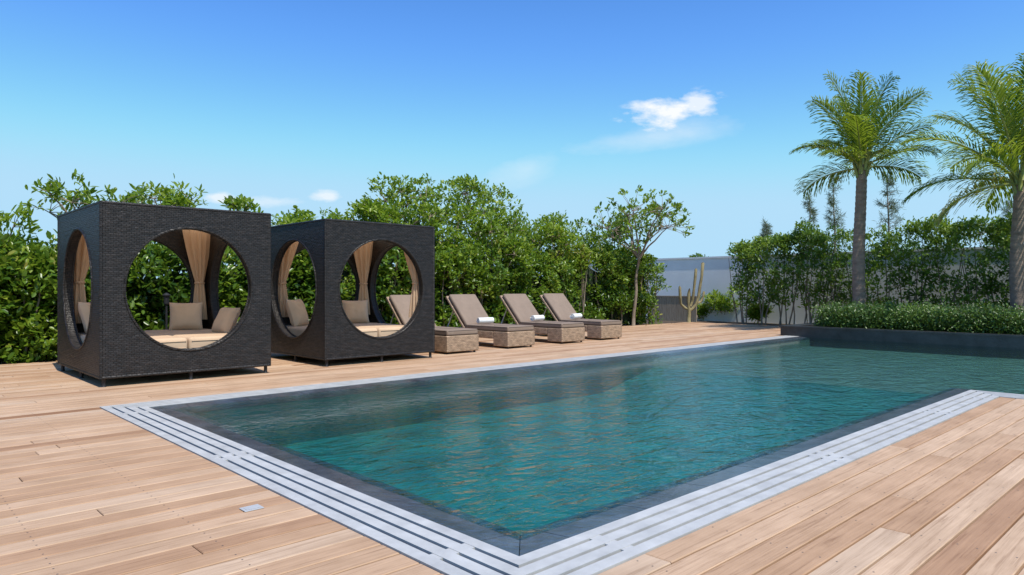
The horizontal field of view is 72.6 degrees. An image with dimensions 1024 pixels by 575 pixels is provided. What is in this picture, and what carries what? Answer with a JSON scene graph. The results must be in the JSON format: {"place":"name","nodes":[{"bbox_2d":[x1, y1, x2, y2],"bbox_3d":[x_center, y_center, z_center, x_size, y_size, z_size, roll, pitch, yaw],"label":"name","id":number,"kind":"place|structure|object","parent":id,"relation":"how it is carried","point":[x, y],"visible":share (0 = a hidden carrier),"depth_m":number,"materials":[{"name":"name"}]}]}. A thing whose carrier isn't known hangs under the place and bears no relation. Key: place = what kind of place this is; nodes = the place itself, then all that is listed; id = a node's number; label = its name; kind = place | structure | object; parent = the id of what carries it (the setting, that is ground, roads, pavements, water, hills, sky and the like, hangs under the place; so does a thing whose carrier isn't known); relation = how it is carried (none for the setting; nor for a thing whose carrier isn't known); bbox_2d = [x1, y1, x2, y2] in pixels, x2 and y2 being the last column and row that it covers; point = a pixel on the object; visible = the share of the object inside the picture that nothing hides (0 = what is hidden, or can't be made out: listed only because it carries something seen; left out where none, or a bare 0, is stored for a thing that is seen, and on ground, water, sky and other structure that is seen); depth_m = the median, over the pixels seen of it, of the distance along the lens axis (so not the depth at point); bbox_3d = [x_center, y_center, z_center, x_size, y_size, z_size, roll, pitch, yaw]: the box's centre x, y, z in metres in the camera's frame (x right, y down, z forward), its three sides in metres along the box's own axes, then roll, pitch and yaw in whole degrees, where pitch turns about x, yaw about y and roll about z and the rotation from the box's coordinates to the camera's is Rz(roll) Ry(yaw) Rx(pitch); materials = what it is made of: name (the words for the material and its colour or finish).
{"place":"outdoors","nodes":[
{"label":"outdoors","id":0,"kind":"place"},
{"bbox_2d":[0,319,791,364],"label":"planting soil","id":1,"kind":"structure","parent":0,"point":[656,322],"depth_m":22.85,"materials":[{"name":"brown soil"}]},
{"bbox_2d":[0,201,42,245],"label":"frangipani tree","id":2,"kind":"object","parent":1,"relation":"on","point":[5,217],"visible":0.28,"depth_m":11.57,"materials":[{"name":"green plant"}]},
{"bbox_2d":[4,225,51,247],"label":"frangipani tree","id":3,"kind":"object","parent":1,"relation":"on","point":[19,234],"visible":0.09,"depth_m":11.85,"materials":[{"name":"green plant"}]},
{"bbox_2d":[18,168,150,217],"bbox_3d":[-7.566,-0.469,12.639,2.050,3.242,1.844,0,0,20],"label":"frangipani tree","id":4,"kind":"object","parent":1,"relation":"on","point":[55,195],"visible":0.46,"depth_m":12.24,"materials":[{"name":"green plant"}]},
{"bbox_2d":[120,173,208,207],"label":"frangipani tree","id":5,"kind":"object","parent":1,"relation":"on","point":[176,199],"visible":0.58,"depth_m":13.57,"materials":[{"name":"green plant"}]},
{"bbox_2d":[0,229,348,363],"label":"leafy hedge","id":6,"kind":"object","parent":1,"relation":"on","point":[28,304],"visible":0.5,"depth_m":11.59,"materials":[{"name":"green plant"}]},
{"bbox_2d":[218,193,263,212],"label":"frangipani tree","id":7,"kind":"object","parent":1,"relation":"on","point":[237,203],"visible":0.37,"depth_m":14.59,"materials":[{"name":"green plant"}]},
{"bbox_2d":[271,205,315,254],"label":"sea grape tree","id":8,"kind":"object","parent":1,"relation":"on","point":[295,217],"visible":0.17,"depth_m":15.42,"materials":[{"name":"green plant"}]},
{"bbox_2d":[313,208,364,271],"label":"sea grape tree","id":9,"kind":"object","parent":1,"relation":"on","point":[333,215],"visible":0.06,"depth_m":15.42,"materials":[{"name":"green plant"}]},
{"bbox_2d":[343,196,413,224],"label":"sea grape tree","id":10,"kind":"object","parent":1,"relation":"on","point":[366,208],"visible":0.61,"depth_m":15.96,"materials":[{"name":"green plant"}]},
{"bbox_2d":[382,222,436,289],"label":"sea grape tree","id":11,"kind":"object","parent":1,"relation":"on","point":[396,269],"visible":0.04,"depth_m":15.83,"materials":[{"name":"green plant"}]},
{"bbox_2d":[360,171,468,243],"bbox_3d":[-2.532,-0.893,17.625,2.708,4.093,2.442,0,0,-43],"label":"sea grape tree","id":12,"kind":"object","parent":1,"relation":"on","point":[420,197],"visible":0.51,"depth_m":17.61,"materials":[{"name":"green plant"}]},
{"bbox_2d":[406,198,493,273],"bbox_3d":[-1.797,-0.524,17.397,2.426,3.361,2.348,0,0,-43],"label":"sea grape tree","id":13,"kind":"object","parent":1,"relation":"on","point":[425,207],"visible":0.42,"depth_m":17.09,"materials":[{"name":"green plant"}]},
{"bbox_2d":[435,240,495,325],"bbox_3d":[-1.442,-0.026,16.952,1.898,2.356,1.518,0,0,-43],"label":"sea grape tree","id":14,"kind":"object","parent":1,"relation":"on","point":[476,268],"visible":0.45,"depth_m":16.68,"materials":[{"name":"green plant"}]},
{"bbox_2d":[435,173,535,243],"bbox_3d":[-0.891,-1.026,19.530,2.682,4.358,3.230,0,0,-43],"label":"sea grape tree","id":15,"kind":"object","parent":1,"relation":"on","point":[480,196],"visible":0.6,"depth_m":19.30,"materials":[{"name":"green plant"}]},
{"bbox_2d":[461,211,535,276],"bbox_3d":[-0.371,-0.425,18.302,2.023,3.150,2.016,0,0,0],"label":"sea grape tree","id":16,"kind":"object","parent":1,"relation":"on","point":[488,228],"visible":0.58,"depth_m":17.88,"materials":[{"name":"green plant"}]},
{"bbox_2d":[340,218,664,326],"bbox_3d":[0.035,-0.114,18.963,11.477,2.965,2.884,0,0,-43],"label":"leafy hedge","id":17,"kind":"object","parent":1,"relation":"on","point":[590,293],"visible":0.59,"depth_m":18.65,"materials":[{"name":"green plant"}]},
{"bbox_2d":[494,212,564,252],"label":"sea grape tree","id":18,"kind":"object","parent":1,"relation":"on","point":[540,244],"visible":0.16,"depth_m":20.39,"materials":[{"name":"green plant"}]},
{"bbox_2d":[531,219,585,291],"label":"sea grape tree","id":19,"kind":"object","parent":1,"relation":"on","point":[556,233],"visible":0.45,"depth_m":19.49,"materials":[{"name":"green plant"}]},
{"bbox_2d":[535,210,612,267],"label":"sea grape tree","id":20,"kind":"object","parent":1,"relation":"on","point":[588,237],"visible":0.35,"depth_m":21.57,"materials":[{"name":"green plant"}]},
{"bbox_2d":[595,219,636,275],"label":"sea grape tree","id":21,"kind":"object","parent":1,"relation":"on","point":[609,236],"visible":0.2,"depth_m":22.79,"materials":[{"name":"green plant"}]},
{"bbox_2d":[607,237,662,283],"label":"sea grape tree","id":22,"kind":"object","parent":1,"relation":"on","point":[648,271],"visible":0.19,"depth_m":22.17,"materials":[{"name":"green plant"}]},
{"bbox_2d":[644,262,671,317],"bbox_3d":[4.774,0.111,24.027,1.244,2.082,1.289,0,0,-43],"label":"shrub","id":23,"kind":"object","parent":1,"relation":"on","point":[661,278],"visible":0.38,"depth_m":23.95,"materials":[{"name":"green plant"}]},
{"bbox_2d":[649,296,697,321],"bbox_3d":[5.636,0.735,24.560,0.110,0.890,2.020,0,0,-43],"label":"wood fence","id":24,"kind":"object","parent":1,"relation":"on","point":[670,308],"visible":0.59,"depth_m":24.47,"materials":[{"name":"grey wood"}]},
{"bbox_2d":[743,302,773,323],"bbox_3d":[8.027,0.840,22.753,1.020,0.810,0.782,0,0,25],"label":"garden shrub","id":25,"kind":"object","parent":1,"relation":"on","point":[753,313],"visible":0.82,"depth_m":22.61,"materials":[{"name":"green plant"}]},
{"bbox_2d":[726,209,1011,324],"bbox_3d":[13.126,-0.489,16.933,2.631,3.291,16.833,0,0,-43],"label":"tall shrub hedge","id":26,"kind":"object","parent":1,"relation":"on","point":[997,231],"visible":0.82,"depth_m":19.18,"materials":[{"name":"green plant"}]},
{"bbox_2d":[0,322,1023,574],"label":"wood deck","id":27,"kind":"structure","parent":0,"point":[948,502],"depth_m":3.75,"materials":[{"name":"brown wood"}]},
{"bbox_2d":[57,200,270,386],"bbox_3d":[-4.760,0.075,9.508,2.056,2.150,2.278,0,0,-43],"label":"daybed cabana","id":28,"kind":"object","parent":27,"relation":"on","point":[102,335],"visible":1,"depth_m":8.98,"materials":[{"name":"wicker"}]},
{"bbox_2d":[162,293,170,329],"bbox_3d":[-5.831,0.620,11.764,0.150,1.060,0.150,0,0,-43],"label":"garden lamp","id":29,"kind":"object","parent":27,"relation":"on","point":[166,296],"visible":0.67,"depth_m":11.75,"materials":[{"name":"black metal"}]},
{"bbox_2d":[239,504,263,511],"bbox_3d":[-1.353,1.145,3.623,0.100,0.006,0.080,0,0,-43],"label":"deck hatch","id":30,"kind":"object","parent":27,"relation":"on","point":[251,508],"visible":1,"depth_m":3.62,"materials":[{"name":"metal"}]},
{"bbox_2d":[271,218,434,366],"bbox_3d":[-2.690,0.075,11.496,1.996,2.150,2.078,0,0,-43],"label":"daybed cabana","id":31,"kind":"object","parent":27,"relation":"on","point":[334,328],"visible":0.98,"depth_m":11.02,"materials":[{"name":"wicker"}]},
{"bbox_2d":[386,295,478,353],"bbox_3d":[-1.552,0.646,12.919,0.720,1.008,2.050,0,0,-43],"label":"sun lounger","id":32,"kind":"object","parent":27,"relation":"on","point":[451,339],"visible":0.42,"depth_m":12.28,"materials":[{"name":"beige wicker"}]},
{"bbox_2d":[445,294,534,348],"bbox_3d":[-0.518,0.646,14.009,0.720,1.008,2.050,0,0,-43],"label":"sun lounger","id":33,"kind":"object","parent":27,"relation":"on","point":[468,310],"visible":0.73,"depth_m":13.59,"materials":[{"name":"beige wicker"}]},
{"bbox_2d":[476,317,493,323],"bbox_3d":[-0.538,0.662,14.032,0.340,0.117,0.137,0,0,-32],"label":"rolled towel","id":34,"kind":"object","parent":33,"relation":"on","point":[485,320],"visible":1,"depth_m":13.98,"materials":[{"name":"white fabric"}]},
{"bbox_2d":[1,415,1018,574],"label":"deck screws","id":35,"kind":"object","parent":27,"relation":"on","point":[637,560],"visible":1,"depth_m":3.64,"materials":[{"name":"silver metal"}]},
{"bbox_2d":[499,294,584,343],"bbox_3d":[0.574,0.646,15.154,0.720,1.008,2.050,0,0,-43],"label":"sun lounger","id":36,"kind":"object","parent":27,"relation":"on","point":[521,309],"visible":0.69,"depth_m":14.69,"materials":[{"name":"beige wicker"}]},
{"bbox_2d":[530,315,544,320],"bbox_3d":[0.552,0.662,15.176,0.137,0.117,0.340,0,0,42],"label":"rolled towel","id":37,"kind":"object","parent":36,"relation":"on","point":[537,317],"visible":1,"depth_m":15.09,"materials":[{"name":"white fabric"}]},
{"bbox_2d":[537,293,621,339],"bbox_3d":[1.505,0.646,16.133,0.720,1.008,2.050,0,0,-43],"label":"sun lounger","id":38,"kind":"object","parent":27,"relation":"on","point":[559,307],"visible":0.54,"depth_m":15.92,"materials":[{"name":"beige wicker"}]},
{"bbox_2d":[570,313,581,318],"bbox_3d":[1.484,0.662,16.155,0.137,0.117,0.340,0,0,37],"label":"rolled towel","id":39,"kind":"object","parent":38,"relation":"on","point":[576,316],"visible":1,"depth_m":16.06,"materials":[{"name":"white fabric"}]},
{"bbox_2d":[193,340,1023,555],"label":"swimming pool","id":40,"kind":"structure","parent":27,"relation":"in","point":[537,517],"depth_m":7.90,"materials":[{"name":"teal liquid"}]},
{"bbox_2d":[150,336,1023,555],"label":"slate pool rim","id":41,"kind":"object","parent":40,"relation":"on","point":[533,540],"visible":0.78,"depth_m":4.50,"materials":[{"name":"grey stone"}]},
{"bbox_2d":[576,185,693,325],"bbox_3d":[3.950,-0.956,20.975,3.162,4.217,3.524,0,0,-43],"label":"young tree","id":42,"kind":"object","parent":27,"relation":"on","point":[651,208],"visible":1,"depth_m":20.74,"materials":[{"name":"green plant"}]},
{"bbox_2d":[678,262,704,321],"bbox_3d":[5.952,0.158,22.978,0.913,1.987,0.290,0,0,-4],"label":"candelabra cactus","id":43,"kind":"object","parent":27,"relation":"on","point":[689,304],"visible":1,"depth_m":22.96,"materials":[{"name":"green plant"}]},
{"bbox_2d":[779,323,1023,358],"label":"stone planter","id":44,"kind":"object","parent":27,"relation":"on","point":[948,339],"visible":0.53,"depth_m":14.69,"materials":[{"name":"grey stone"}]},
{"label":"planter soil","id":45,"kind":"structure","parent":44,"relation":"in","visible":0},
{"bbox_2d":[788,69,944,308],"bbox_3d":[9.096,-2.334,18.092,3.604,6.665,3.536,0,0,-11],"label":"palm tree","id":46,"kind":"object","parent":45,"relation":"on","point":[861,133],"visible":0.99,"depth_m":17.88,"materials":[{"name":"green plant"}]},
{"bbox_2d":[807,297,1023,334],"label":"box hedge","id":47,"kind":"object","parent":45,"relation":"on","point":[967,318],"visible":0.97,"depth_m":14.88,"materials":[{"name":"green plant"}]},
{"bbox_2d":[895,53,1023,314],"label":"palm tree","id":48,"kind":"object","parent":45,"relation":"on","point":[1009,151],"visible":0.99,"depth_m":15.41,"materials":[{"name":"green plant"}]},
{"bbox_2d":[0,0,1023,277],"label":"sky","id":49,"kind":"structure","parent":0,"point":[568,105],"materials":[{"name":"blue"}]},
{"bbox_2d":[174,337,1023,538],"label":"pool water","id":50,"kind":"structure","parent":0,"point":[852,350],"depth_m":7.52,"materials":[{"name":"teal liquid"}]},
{"label":"ground","id":51,"kind":"structure","parent":0,"visible":0},
{"bbox_2d":[688,253,708,256],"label":"distant tree","id":52,"kind":"object","parent":51,"relation":"on","point":[697,255],"visible":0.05,"depth_m":33.81,"materials":[{"name":"green plant"}]},
{"bbox_2d":[697,303,709,319],"bbox_3d":[6.851,0.842,24.897,0.860,0.751,0.819,0,0,2],"label":"garden shrub","id":53,"kind":"object","parent":51,"relation":"on","point":[701,310],"visible":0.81,"depth_m":24.70,"materials":[{"name":"green plant"}]},
{"bbox_2d":[699,289,741,315],"bbox_3d":[7.286,0.583,24.289,1.390,1.137,1.744,0,0,-13],"label":"garden shrub","id":54,"kind":"object","parent":51,"relation":"on","point":[720,305],"visible":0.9,"depth_m":24.00,"materials":[{"name":"green plant"}]},
{"bbox_2d":[726,242,755,255],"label":"distant tree","id":55,"kind":"object","parent":51,"relation":"on","point":[729,251],"visible":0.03,"depth_m":32.18,"materials":[{"name":"green plant"}]},
{"bbox_2d":[758,217,774,253],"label":"casuarina tree","id":56,"kind":"object","parent":51,"relation":"on","point":[767,229],"visible":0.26,"depth_m":37.93,"materials":[{"name":"green plant"}]},
{"bbox_2d":[588,246,1009,323],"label":"white wall","id":57,"kind":"structure","parent":51,"relation":"on","point":[677,273],"depth_m":23.09,"materials":[{"name":"white paint"}]},
{"bbox_2d":[798,195,819,249],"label":"casuarina tree","id":58,"kind":"object","parent":51,"relation":"on","point":[811,210],"visible":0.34,"depth_m":35.95,"materials":[{"name":"green plant"}]},
{"bbox_2d":[823,174,849,251],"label":"casuarina tree","id":59,"kind":"object","parent":51,"relation":"on","point":[832,202],"visible":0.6,"depth_m":37.93,"materials":[{"name":"green plant"}]},
{"bbox_2d":[872,164,905,249],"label":"casuarina tree","id":60,"kind":"object","parent":51,"relation":"on","point":[892,207],"visible":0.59,"depth_m":36.90,"materials":[{"name":"green plant"}]},
{"bbox_2d":[886,232,967,249],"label":"distant tree","id":61,"kind":"object","parent":51,"relation":"on","point":[928,245],"visible":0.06,"depth_m":29.96,"materials":[{"name":"green plant"}]},
{"bbox_2d":[956,215,1009,247],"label":"distant tree","id":62,"kind":"object","parent":51,"relation":"on","point":[984,242],"visible":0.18,"depth_m":30.11,"materials":[{"name":"green plant"}]},
{"bbox_2d":[996,198,1012,243],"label":"casuarina tree","id":63,"kind":"object","parent":51,"relation":"on","point":[1008,207],"visible":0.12,"depth_m":36.00,"materials":[{"name":"green plant"}]},
{"label":"deck subframe","id":64,"kind":"object","parent":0,"visible":0},
{"bbox_2d":[100,335,1023,574],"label":"overflow grating","id":65,"kind":"object","parent":64,"relation":"on","point":[440,549],"visible":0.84,"depth_m":3.84,"materials":[{"name":"plastic"}]}
]}

